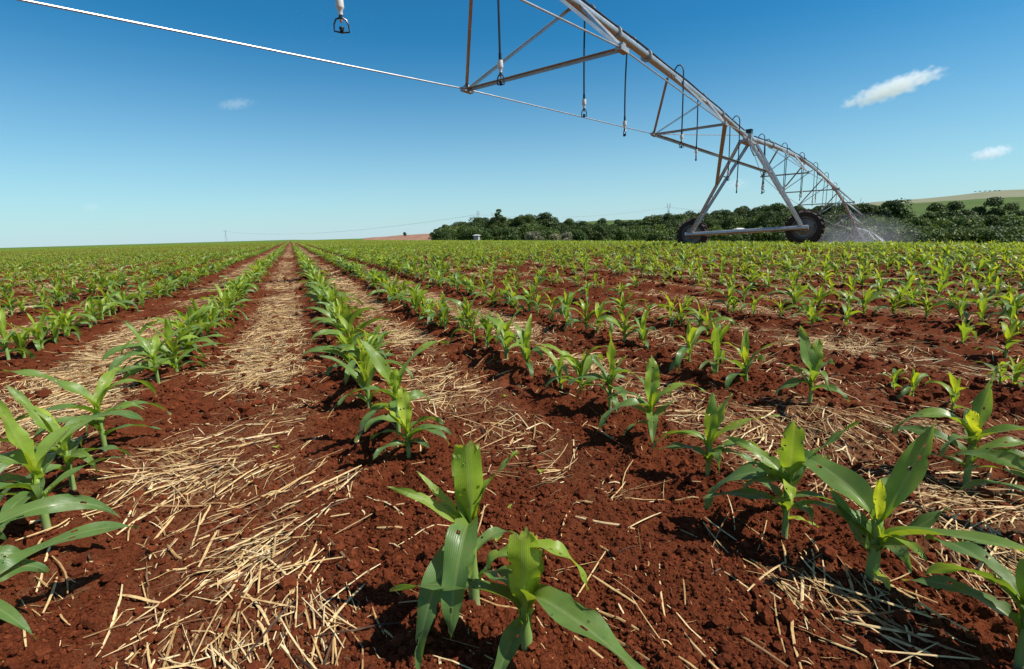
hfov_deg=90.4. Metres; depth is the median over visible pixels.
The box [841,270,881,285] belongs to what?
corn plant
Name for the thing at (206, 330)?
corn plant
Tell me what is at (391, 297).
corn plant
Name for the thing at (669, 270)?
corn plant
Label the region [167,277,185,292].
corn plant
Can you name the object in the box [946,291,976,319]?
corn plant
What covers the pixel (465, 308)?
corn plant
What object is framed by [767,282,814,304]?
corn plant
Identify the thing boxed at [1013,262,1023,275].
corn plant
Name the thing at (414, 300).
corn plant
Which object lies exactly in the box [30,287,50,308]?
corn plant
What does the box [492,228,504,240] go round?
tree
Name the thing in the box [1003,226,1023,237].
bush
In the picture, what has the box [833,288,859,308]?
corn plant
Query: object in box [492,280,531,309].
corn plant
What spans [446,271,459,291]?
corn plant
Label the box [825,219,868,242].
tree
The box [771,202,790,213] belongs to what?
tree
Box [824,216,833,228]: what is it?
tree
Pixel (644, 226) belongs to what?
tree
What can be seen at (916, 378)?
corn plant
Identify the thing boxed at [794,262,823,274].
corn plant
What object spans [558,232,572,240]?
shrub
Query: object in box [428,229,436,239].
tree
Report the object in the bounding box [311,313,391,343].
corn plant
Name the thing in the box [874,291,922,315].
corn plant
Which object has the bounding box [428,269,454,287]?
corn plant
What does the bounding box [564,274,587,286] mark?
corn plant
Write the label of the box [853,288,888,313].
corn plant
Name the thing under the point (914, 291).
corn plant
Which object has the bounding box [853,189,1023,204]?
hill
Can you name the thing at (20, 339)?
corn plant
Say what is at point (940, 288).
corn plant
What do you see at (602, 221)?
tree
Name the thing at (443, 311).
corn plant
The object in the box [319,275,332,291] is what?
corn plant
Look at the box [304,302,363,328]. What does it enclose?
corn plant
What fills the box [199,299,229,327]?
corn plant
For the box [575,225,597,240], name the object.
tree
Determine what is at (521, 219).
tree
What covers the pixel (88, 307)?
corn plant
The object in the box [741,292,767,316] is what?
corn plant
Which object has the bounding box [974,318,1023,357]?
corn plant
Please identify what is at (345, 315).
corn plant
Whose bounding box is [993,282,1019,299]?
corn plant
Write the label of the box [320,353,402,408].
corn plant
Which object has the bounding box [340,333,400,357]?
corn plant
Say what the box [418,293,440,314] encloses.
corn plant
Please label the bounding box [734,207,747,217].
tree
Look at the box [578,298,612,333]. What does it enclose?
corn plant
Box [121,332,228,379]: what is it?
corn plant
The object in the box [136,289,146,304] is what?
corn plant
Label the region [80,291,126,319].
corn plant
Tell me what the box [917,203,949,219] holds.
tree
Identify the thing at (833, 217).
tree
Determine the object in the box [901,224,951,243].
bush
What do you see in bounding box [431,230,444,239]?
tree
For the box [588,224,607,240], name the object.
tree
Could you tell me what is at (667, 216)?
tree
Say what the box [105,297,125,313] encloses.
corn plant
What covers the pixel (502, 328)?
corn plant
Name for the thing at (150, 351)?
corn plant
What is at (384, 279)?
corn plant
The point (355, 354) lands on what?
corn plant
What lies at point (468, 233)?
tree
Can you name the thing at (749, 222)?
tree
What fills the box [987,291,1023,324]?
corn plant
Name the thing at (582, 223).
tree
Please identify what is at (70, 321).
corn plant
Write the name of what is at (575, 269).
corn plant
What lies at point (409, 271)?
corn plant
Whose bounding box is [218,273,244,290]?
corn plant
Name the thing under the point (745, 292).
corn plant
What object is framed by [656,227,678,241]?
bush
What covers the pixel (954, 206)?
tree
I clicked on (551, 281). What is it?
corn plant
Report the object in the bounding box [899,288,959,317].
corn plant
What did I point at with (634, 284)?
corn plant
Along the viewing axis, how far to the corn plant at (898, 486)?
0.98 m
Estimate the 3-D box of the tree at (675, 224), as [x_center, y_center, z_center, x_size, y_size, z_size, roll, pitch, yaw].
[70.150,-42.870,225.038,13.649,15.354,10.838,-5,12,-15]
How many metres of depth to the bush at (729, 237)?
165.53 m
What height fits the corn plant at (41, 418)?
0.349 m
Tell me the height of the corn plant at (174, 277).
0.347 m
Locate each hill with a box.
[364,197,1023,239]
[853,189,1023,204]
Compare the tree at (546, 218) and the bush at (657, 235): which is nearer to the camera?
the bush at (657, 235)
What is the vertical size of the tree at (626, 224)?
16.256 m
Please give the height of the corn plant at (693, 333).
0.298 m
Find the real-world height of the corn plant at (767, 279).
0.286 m
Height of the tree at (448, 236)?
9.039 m
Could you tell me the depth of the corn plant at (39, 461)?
1.21 m
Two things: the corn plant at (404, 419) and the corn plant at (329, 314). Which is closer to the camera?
the corn plant at (404, 419)
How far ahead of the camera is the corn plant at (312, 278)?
6.73 m
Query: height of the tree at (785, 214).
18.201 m
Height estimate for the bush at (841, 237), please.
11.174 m
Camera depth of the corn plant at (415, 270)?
8.43 m
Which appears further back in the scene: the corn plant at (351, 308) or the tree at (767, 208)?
the tree at (767, 208)
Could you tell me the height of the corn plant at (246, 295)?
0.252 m
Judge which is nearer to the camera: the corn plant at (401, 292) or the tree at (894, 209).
the corn plant at (401, 292)
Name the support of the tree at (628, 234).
on the ground
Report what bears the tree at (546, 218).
on the ground
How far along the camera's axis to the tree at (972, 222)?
137.07 m
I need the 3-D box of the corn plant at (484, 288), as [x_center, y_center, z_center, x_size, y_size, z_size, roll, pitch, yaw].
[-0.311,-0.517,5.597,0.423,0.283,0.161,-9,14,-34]
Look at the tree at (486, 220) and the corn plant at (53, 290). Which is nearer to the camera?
the corn plant at (53, 290)
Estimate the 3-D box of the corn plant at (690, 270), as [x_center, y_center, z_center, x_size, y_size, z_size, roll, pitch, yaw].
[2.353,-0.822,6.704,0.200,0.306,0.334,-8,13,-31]
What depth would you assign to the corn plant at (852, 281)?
4.79 m
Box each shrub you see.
[525,231,544,240]
[548,233,561,240]
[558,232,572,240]
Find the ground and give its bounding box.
[0,238,1023,668]
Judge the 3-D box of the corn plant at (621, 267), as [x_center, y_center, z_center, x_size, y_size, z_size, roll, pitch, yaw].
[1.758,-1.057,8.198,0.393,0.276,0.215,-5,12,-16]
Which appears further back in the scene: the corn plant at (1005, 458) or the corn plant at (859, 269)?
the corn plant at (859, 269)
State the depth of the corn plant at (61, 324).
3.80 m
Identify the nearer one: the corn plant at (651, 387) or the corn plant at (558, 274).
the corn plant at (651, 387)
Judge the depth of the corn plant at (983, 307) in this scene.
3.29 m
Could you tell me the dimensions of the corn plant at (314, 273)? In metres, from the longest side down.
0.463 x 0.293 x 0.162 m
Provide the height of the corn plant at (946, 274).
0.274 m
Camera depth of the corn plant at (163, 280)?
6.89 m
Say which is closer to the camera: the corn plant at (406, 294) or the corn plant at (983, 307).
the corn plant at (983, 307)
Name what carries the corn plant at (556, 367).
on the ground
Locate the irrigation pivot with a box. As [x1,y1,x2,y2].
[17,0,885,243]
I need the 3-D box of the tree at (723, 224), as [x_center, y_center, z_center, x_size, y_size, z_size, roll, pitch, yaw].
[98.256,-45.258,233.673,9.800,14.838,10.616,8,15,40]
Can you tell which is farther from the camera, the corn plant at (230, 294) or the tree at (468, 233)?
the tree at (468, 233)
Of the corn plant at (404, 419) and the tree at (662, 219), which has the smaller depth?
the corn plant at (404, 419)
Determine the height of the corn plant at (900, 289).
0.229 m
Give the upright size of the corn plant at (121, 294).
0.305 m
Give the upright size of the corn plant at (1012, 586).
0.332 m
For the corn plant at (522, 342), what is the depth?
2.51 m
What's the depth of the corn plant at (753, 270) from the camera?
6.72 m
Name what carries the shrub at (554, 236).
on the ground
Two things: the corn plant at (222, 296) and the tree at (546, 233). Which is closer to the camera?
the corn plant at (222, 296)
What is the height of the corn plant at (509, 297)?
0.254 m
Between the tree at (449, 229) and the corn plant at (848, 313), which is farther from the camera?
the tree at (449, 229)
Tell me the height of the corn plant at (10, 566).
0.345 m
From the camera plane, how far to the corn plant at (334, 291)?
4.63 m
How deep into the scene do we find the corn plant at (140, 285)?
5.94 m
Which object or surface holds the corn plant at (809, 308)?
on the ground
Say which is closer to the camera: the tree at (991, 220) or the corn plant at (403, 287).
the corn plant at (403, 287)
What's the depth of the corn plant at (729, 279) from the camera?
5.99 m
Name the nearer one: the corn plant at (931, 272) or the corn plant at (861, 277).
the corn plant at (861, 277)
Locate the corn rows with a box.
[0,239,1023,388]
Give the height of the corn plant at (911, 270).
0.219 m
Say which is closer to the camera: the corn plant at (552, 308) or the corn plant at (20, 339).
the corn plant at (20, 339)
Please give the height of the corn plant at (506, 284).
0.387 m
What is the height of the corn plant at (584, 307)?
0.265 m
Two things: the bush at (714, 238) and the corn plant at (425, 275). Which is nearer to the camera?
the corn plant at (425, 275)
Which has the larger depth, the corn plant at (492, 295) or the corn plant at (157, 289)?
the corn plant at (157, 289)
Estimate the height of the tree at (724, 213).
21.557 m
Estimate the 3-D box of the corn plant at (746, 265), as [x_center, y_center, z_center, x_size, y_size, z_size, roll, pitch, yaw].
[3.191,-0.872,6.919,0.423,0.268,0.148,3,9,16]
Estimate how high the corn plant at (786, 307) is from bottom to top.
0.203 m
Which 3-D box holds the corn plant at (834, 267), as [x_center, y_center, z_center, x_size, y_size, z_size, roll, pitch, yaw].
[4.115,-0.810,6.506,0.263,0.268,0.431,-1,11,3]
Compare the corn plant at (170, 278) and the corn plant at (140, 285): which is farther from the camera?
the corn plant at (170, 278)
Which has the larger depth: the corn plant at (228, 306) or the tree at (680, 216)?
the tree at (680, 216)
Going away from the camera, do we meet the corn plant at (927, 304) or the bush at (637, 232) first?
the corn plant at (927, 304)
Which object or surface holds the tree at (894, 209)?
on the ground
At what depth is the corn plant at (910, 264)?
6.47 m
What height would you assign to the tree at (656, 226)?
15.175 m
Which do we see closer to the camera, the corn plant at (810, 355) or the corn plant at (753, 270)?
the corn plant at (810, 355)
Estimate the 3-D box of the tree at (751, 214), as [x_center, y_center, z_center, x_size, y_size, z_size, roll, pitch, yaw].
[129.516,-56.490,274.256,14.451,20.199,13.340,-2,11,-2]
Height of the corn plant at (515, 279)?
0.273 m
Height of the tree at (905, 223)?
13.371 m
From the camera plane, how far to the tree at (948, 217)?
151.69 m
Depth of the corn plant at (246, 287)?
6.36 m
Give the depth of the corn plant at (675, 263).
8.21 m
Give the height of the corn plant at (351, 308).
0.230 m
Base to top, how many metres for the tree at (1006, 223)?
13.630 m
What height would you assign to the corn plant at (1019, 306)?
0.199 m
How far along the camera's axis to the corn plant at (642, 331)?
3.05 m
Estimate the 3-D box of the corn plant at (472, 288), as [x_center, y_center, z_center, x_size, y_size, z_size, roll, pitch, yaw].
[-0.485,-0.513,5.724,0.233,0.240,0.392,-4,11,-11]
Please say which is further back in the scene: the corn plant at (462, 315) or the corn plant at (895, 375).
the corn plant at (462, 315)
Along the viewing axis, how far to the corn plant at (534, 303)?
4.20 m
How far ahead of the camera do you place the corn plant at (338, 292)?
4.97 m
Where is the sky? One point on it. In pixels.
(113, 132)
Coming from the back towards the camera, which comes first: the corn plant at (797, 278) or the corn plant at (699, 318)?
the corn plant at (797, 278)
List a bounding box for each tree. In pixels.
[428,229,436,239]
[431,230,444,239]
[438,225,459,238]
[439,231,457,240]
[455,225,468,235]
[456,228,467,240]
[461,224,493,240]
[467,217,485,228]
[481,217,488,228]
[487,217,510,229]
[489,227,500,239]
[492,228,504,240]
[493,209,506,226]
[498,226,523,240]
[511,214,537,226]
[520,223,538,239]
[533,223,546,229]
[536,212,556,226]
[536,226,560,240]
[553,223,569,234]
[561,219,574,229]
[563,228,587,240]
[571,220,590,229]
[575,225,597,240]
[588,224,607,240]
[595,218,606,227]
[601,228,630,240]
[614,225,638,241]
[620,221,633,227]
[633,224,652,239]
[636,214,663,225]
[649,214,674,225]
[649,223,668,230]
[658,220,681,229]
[660,213,678,223]
[673,213,690,220]
[683,210,696,218]
[696,213,712,219]
[704,219,721,228]
[711,213,723,224]
[715,209,732,219]
[718,220,727,228]
[722,215,743,229]
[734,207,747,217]
[736,208,750,217]
[737,216,761,228]
[746,211,757,217]
[747,213,773,228]
[756,204,772,211]
[756,210,786,227]
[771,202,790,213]
[774,211,791,225]
[812,204,826,212]
[820,204,834,214]
[822,212,838,227]
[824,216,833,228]
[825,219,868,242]
[833,211,848,227]
[836,204,858,211]
[839,202,880,223]
[849,215,891,227]
[864,205,889,217]
[877,198,916,220]
[886,217,902,223]
[888,220,912,226]
[900,217,926,225]
[909,214,953,227]
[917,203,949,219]
[932,215,959,220]
[938,221,968,228]
[944,201,978,217]
[944,216,985,227]
[967,213,994,219]
[971,196,1008,216]
[978,213,1004,226]
[986,216,1023,226]
[1000,212,1023,222]
[1003,202,1019,215]
[1005,220,1023,226]
[1010,209,1023,215]
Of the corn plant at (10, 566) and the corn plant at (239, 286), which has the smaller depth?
the corn plant at (10, 566)
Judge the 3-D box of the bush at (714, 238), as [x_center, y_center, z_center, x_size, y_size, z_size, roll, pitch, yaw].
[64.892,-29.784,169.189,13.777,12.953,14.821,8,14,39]
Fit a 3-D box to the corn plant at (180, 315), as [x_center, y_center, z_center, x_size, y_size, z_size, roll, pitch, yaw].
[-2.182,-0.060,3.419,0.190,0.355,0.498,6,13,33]
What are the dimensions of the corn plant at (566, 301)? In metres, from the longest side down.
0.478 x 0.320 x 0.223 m
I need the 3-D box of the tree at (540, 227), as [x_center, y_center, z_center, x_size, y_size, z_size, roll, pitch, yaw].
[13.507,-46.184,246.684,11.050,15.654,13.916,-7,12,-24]
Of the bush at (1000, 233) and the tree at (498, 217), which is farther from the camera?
the tree at (498, 217)
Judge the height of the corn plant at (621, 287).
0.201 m
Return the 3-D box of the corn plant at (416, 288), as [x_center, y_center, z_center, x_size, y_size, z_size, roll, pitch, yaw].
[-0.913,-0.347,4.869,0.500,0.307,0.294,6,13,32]
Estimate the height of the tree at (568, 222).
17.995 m
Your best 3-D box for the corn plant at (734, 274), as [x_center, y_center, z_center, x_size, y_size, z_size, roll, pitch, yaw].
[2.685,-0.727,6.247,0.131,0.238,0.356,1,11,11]
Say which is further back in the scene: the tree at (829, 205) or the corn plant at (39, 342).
the tree at (829, 205)
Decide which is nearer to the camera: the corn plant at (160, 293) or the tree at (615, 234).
the corn plant at (160, 293)
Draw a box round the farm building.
[472,235,480,240]
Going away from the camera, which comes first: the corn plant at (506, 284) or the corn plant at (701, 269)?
the corn plant at (506, 284)
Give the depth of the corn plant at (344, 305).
3.89 m
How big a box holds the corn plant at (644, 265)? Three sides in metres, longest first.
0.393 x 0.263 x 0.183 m
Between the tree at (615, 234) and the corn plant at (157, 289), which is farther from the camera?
the tree at (615, 234)
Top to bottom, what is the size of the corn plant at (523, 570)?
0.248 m
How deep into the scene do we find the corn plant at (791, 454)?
1.15 m
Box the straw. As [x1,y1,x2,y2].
[0,244,1023,668]
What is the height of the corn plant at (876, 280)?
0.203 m
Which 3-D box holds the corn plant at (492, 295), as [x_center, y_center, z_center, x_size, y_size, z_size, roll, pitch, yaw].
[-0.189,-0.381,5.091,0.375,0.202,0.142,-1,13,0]
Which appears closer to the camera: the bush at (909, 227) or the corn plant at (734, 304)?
the corn plant at (734, 304)
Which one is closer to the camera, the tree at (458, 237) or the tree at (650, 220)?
the tree at (458, 237)
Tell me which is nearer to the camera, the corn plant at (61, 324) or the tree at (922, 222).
the corn plant at (61, 324)
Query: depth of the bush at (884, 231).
120.33 m
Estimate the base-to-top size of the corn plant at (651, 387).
0.303 m
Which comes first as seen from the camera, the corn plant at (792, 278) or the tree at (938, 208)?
the corn plant at (792, 278)
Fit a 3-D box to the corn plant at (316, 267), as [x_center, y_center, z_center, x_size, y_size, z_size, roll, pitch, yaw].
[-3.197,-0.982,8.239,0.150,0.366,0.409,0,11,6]
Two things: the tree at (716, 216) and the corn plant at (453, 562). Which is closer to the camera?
the corn plant at (453, 562)
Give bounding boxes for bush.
[631,227,652,239]
[637,228,671,241]
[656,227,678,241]
[667,233,677,240]
[708,226,725,241]
[718,234,750,242]
[726,226,753,241]
[741,226,773,241]
[756,226,779,242]
[764,231,789,242]
[767,232,788,242]
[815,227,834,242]
[830,224,876,243]
[833,227,881,243]
[865,226,902,241]
[885,227,927,242]
[893,224,930,229]
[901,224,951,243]
[933,226,967,237]
[938,229,975,244]
[956,227,1009,244]
[971,226,1023,243]
[978,225,1008,229]
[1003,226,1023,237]
[1007,229,1023,239]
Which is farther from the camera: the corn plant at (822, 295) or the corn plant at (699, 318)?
the corn plant at (822, 295)
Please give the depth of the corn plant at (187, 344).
2.96 m
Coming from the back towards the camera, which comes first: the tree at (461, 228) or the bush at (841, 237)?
the tree at (461, 228)
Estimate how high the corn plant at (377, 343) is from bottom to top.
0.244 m
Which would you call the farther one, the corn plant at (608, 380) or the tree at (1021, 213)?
the tree at (1021, 213)
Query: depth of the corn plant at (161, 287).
6.55 m
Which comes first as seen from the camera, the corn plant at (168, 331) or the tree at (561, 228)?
the corn plant at (168, 331)
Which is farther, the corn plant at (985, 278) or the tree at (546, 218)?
the tree at (546, 218)
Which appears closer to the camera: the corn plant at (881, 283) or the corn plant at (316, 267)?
the corn plant at (881, 283)
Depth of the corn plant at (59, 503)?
1.07 m
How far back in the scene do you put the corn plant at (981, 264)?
5.87 m
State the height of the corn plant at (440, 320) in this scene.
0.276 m
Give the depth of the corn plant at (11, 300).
5.03 m
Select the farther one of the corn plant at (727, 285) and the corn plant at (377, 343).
the corn plant at (727, 285)
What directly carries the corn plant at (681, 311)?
on the ground
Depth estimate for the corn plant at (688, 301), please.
4.50 m
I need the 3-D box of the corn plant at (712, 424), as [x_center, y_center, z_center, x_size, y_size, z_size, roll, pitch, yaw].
[0.562,0.298,1.379,0.318,0.279,0.190,-2,11,0]
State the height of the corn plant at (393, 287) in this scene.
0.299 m
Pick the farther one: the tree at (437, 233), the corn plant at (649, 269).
the tree at (437, 233)
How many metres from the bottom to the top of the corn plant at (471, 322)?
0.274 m
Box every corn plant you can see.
[0,288,39,314]
[0,307,36,359]
[0,321,46,357]
[0,384,143,500]
[0,401,120,532]
[0,494,120,559]
[0,521,138,639]
[3,367,171,451]
[4,295,31,311]
[6,311,60,350]
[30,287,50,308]
[32,289,64,306]
[32,305,96,325]
[33,310,92,335]
[38,284,64,304]
[39,302,81,340]
[43,316,58,342]
[46,286,68,305]
[58,298,116,327]
[61,279,93,298]
[67,294,120,323]
[79,285,138,314]
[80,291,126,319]
[85,274,120,290]
[92,286,156,311]
[93,283,158,307]
[101,317,204,367]
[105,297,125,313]
[108,320,209,383]
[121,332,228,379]
[127,278,152,301]
[127,280,171,302]
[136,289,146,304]
[137,275,181,295]
[140,298,223,334]
[145,279,177,297]
[146,281,164,297]
[147,313,228,343]
[152,277,182,295]
[156,270,188,288]
[157,313,222,341]
[160,320,217,351]
[162,273,193,287]
[166,270,199,286]
[166,274,172,291]
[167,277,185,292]
[167,295,217,336]
[180,301,239,329]
[195,312,229,335]
[197,282,247,320]
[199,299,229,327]
[201,283,242,311]
[201,288,256,313]
[204,289,248,306]
[208,297,233,321]
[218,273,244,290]
[219,276,258,298]
[219,283,233,301]
[224,278,259,291]
[295,273,318,284]
[300,268,331,280]
[300,329,379,375]
[303,284,340,309]
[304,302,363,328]
[306,271,337,293]
[307,282,354,303]
[310,263,319,281]
[310,302,375,334]
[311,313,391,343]
[314,297,361,316]
[317,283,363,312]
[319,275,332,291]
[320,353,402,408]
[321,289,355,311]
[328,324,413,378]
[330,296,350,311]
[338,338,448,442]
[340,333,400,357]
[344,330,383,384]
[355,327,398,358]
[364,386,452,458]
[365,270,375,285]
[366,272,381,289]
[367,277,409,296]
[368,273,390,293]
[370,268,383,283]
[372,277,409,297]
[374,272,390,288]
[376,274,410,300]
[383,279,410,292]
[388,288,409,304]
[388,440,519,668]
[389,282,412,304]
[389,283,435,309]
[390,526,645,668]
[394,283,427,304]
[397,263,419,275]
[398,286,429,312]
[403,260,426,277]
[414,301,460,331]
[416,266,424,280]
[418,264,428,279]
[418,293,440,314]
[418,296,448,320]
[419,301,430,319]
[427,291,447,328]
[428,264,451,283]
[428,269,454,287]
[436,270,465,288]
[441,291,499,333]
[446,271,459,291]
[450,307,494,341]
[455,275,487,292]
[455,304,470,332]
[460,278,478,293]
[466,275,497,297]
[473,311,503,349]
[478,267,500,282]
[478,286,508,302]
[479,269,494,280]
[480,308,521,360]
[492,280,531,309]
[493,286,520,305]
[498,272,533,287]
[500,270,516,302]
[504,313,543,377]
[508,286,553,311]
[522,294,551,316]
[523,274,550,291]
[529,269,549,282]
[529,283,538,297]
[534,292,571,322]
[535,345,586,389]
[537,344,628,392]
[542,272,561,284]
[549,289,579,328]
[553,272,562,282]
[559,298,613,330]
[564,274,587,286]
[568,326,644,412]
[571,265,583,274]
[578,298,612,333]
[579,279,595,301]
[581,265,595,275]
[593,271,599,287]
[596,303,658,341]
[599,355,704,442]
[604,291,646,310]
[605,282,629,296]
[613,260,631,275]
[625,275,647,287]
[626,310,655,348]
[629,262,650,276]
[634,302,655,317]
[639,264,659,275]
[651,392,779,475]
[653,262,678,275]
[653,290,686,325]
[653,296,703,324]
[657,272,672,283]
[658,262,681,277]
[669,318,707,371]
[671,259,681,270]
[673,299,720,326]
[675,270,683,280]
[677,261,704,282]
[683,294,695,306]
[683,305,736,334]
[693,270,705,284]
[693,321,731,374]
[694,261,705,270]
[694,265,708,281]
[694,278,717,290]
[699,278,716,294]
[699,326,790,389]
[703,420,859,538]
[708,284,741,311]
[710,260,727,275]
[717,277,748,293]
[718,271,741,284]
[724,266,735,281]
[725,285,756,301]
[729,297,744,313]
[731,261,762,277]
[733,269,770,283]
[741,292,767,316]
[745,271,785,288]
[748,266,757,279]
[753,268,782,289]
[761,296,803,317]
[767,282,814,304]
[773,325,849,402]
[773,419,1023,590]
[779,276,811,290]
[783,269,800,290]
[784,258,796,271]
[785,269,813,282]
[788,262,819,274]
[790,283,841,307]
[790,305,841,325]
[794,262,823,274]
[799,298,821,322]
[807,269,840,285]
[814,258,840,272]
[820,278,841,296]
[826,261,851,279]
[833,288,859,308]
[834,272,847,283]
[834,273,859,297]
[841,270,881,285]
[841,299,863,326]
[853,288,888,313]
[855,264,875,279]
[863,269,895,286]
[865,270,882,282]
[870,277,892,299]
[873,280,927,300]
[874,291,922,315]
[882,368,910,395]
[883,366,1023,484]
[889,269,934,288]
[893,265,924,277]
[893,282,932,306]
[896,366,929,398]
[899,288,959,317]
[902,534,1023,668]
[905,258,917,273]
[914,276,937,291]
[915,283,976,308]
[916,260,936,275]
[922,261,946,274]
[923,279,955,294]
[924,371,969,411]
[926,263,959,283]
[937,272,944,283]
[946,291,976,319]
[950,449,1023,491]
[952,274,983,289]
[955,318,988,343]
[965,274,995,295]
[965,288,1009,324]
[967,258,1001,276]
[970,271,999,292]
[971,357,1023,383]
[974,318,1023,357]
[975,271,1002,287]
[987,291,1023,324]
[988,276,1015,296]
[989,292,1021,309]
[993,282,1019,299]
[994,291,1023,313]
[1003,271,1023,289]
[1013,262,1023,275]
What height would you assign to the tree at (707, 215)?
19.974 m
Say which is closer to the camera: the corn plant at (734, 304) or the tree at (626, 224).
the corn plant at (734, 304)
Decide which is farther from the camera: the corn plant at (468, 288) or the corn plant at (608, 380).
the corn plant at (468, 288)
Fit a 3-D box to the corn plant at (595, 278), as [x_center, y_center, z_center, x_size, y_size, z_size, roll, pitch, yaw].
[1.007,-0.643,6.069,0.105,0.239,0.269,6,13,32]
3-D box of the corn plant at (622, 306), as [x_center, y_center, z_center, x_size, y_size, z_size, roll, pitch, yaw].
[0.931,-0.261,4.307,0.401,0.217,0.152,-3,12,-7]
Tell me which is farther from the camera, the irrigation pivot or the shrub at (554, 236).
the shrub at (554, 236)
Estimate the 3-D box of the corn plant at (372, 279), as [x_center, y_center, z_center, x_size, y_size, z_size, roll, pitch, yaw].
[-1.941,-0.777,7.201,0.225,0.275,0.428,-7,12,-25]
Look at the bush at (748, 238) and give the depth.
170.00 m
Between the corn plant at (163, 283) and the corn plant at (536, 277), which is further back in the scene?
the corn plant at (163, 283)
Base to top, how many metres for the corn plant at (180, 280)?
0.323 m
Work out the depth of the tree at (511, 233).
219.53 m
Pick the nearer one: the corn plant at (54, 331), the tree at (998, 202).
the corn plant at (54, 331)
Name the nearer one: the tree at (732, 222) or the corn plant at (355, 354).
the corn plant at (355, 354)
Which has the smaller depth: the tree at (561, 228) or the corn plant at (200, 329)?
the corn plant at (200, 329)
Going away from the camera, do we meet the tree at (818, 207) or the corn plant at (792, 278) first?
the corn plant at (792, 278)
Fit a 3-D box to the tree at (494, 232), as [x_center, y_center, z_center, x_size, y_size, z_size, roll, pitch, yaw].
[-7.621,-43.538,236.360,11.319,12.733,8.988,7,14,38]
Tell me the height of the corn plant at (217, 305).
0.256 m
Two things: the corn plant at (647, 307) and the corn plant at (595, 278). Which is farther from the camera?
the corn plant at (595, 278)
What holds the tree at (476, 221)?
on the ground
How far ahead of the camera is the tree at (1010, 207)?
166.81 m
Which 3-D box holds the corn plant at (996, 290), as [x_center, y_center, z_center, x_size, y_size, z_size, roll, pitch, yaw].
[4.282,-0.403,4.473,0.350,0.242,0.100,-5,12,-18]
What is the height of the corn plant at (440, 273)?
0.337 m
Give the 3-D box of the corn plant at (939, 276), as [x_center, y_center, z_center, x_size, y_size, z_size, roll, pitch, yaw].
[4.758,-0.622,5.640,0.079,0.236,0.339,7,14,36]
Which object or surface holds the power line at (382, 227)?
hanging from the power pylon
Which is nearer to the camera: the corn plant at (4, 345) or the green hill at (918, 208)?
the corn plant at (4, 345)
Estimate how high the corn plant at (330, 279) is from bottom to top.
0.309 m
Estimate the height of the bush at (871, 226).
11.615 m
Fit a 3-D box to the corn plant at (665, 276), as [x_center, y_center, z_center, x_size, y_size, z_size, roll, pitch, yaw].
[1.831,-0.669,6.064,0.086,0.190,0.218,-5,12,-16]
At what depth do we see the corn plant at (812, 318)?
3.46 m
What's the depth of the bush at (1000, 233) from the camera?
119.30 m
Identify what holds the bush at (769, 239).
on the ground
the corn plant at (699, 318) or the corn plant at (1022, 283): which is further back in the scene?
the corn plant at (1022, 283)
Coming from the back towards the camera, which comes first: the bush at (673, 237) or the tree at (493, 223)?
the tree at (493, 223)
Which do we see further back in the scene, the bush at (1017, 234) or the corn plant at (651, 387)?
the bush at (1017, 234)
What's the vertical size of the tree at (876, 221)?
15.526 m
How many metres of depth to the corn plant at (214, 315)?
4.01 m
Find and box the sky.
[0,0,1023,247]
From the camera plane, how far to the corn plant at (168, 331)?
2.81 m
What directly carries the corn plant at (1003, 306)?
on the ground
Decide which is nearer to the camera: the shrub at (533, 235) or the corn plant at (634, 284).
the corn plant at (634, 284)
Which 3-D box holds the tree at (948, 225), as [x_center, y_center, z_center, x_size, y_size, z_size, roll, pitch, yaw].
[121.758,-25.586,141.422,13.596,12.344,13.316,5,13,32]
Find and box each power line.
[235,214,479,233]
[476,207,668,216]
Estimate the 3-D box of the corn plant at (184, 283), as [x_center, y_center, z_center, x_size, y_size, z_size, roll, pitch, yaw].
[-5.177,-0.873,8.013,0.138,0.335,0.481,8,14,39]
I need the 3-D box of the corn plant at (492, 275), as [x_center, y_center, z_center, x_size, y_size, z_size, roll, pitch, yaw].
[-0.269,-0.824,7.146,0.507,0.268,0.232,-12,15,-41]
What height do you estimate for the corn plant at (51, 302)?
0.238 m
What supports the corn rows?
on the ground
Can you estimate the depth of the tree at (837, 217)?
225.61 m
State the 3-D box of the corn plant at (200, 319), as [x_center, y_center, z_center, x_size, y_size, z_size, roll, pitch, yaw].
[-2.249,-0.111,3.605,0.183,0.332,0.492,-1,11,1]
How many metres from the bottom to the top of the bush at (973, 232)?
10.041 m
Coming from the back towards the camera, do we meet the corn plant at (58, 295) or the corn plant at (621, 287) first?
the corn plant at (58, 295)
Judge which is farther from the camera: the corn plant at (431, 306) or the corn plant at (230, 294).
the corn plant at (230, 294)
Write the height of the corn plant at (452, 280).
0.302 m
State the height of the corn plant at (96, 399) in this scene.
0.347 m
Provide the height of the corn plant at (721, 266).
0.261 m
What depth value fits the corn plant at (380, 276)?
6.29 m
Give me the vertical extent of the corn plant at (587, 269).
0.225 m
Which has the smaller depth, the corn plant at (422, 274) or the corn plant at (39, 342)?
the corn plant at (39, 342)
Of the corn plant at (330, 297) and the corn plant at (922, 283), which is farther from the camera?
the corn plant at (922, 283)
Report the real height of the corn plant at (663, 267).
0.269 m
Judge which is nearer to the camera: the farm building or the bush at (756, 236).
the bush at (756, 236)
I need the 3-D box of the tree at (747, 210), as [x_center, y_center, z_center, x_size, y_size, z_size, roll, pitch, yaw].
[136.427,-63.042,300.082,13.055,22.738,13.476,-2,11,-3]
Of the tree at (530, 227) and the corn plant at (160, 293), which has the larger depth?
the tree at (530, 227)
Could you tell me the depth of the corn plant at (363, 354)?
2.29 m

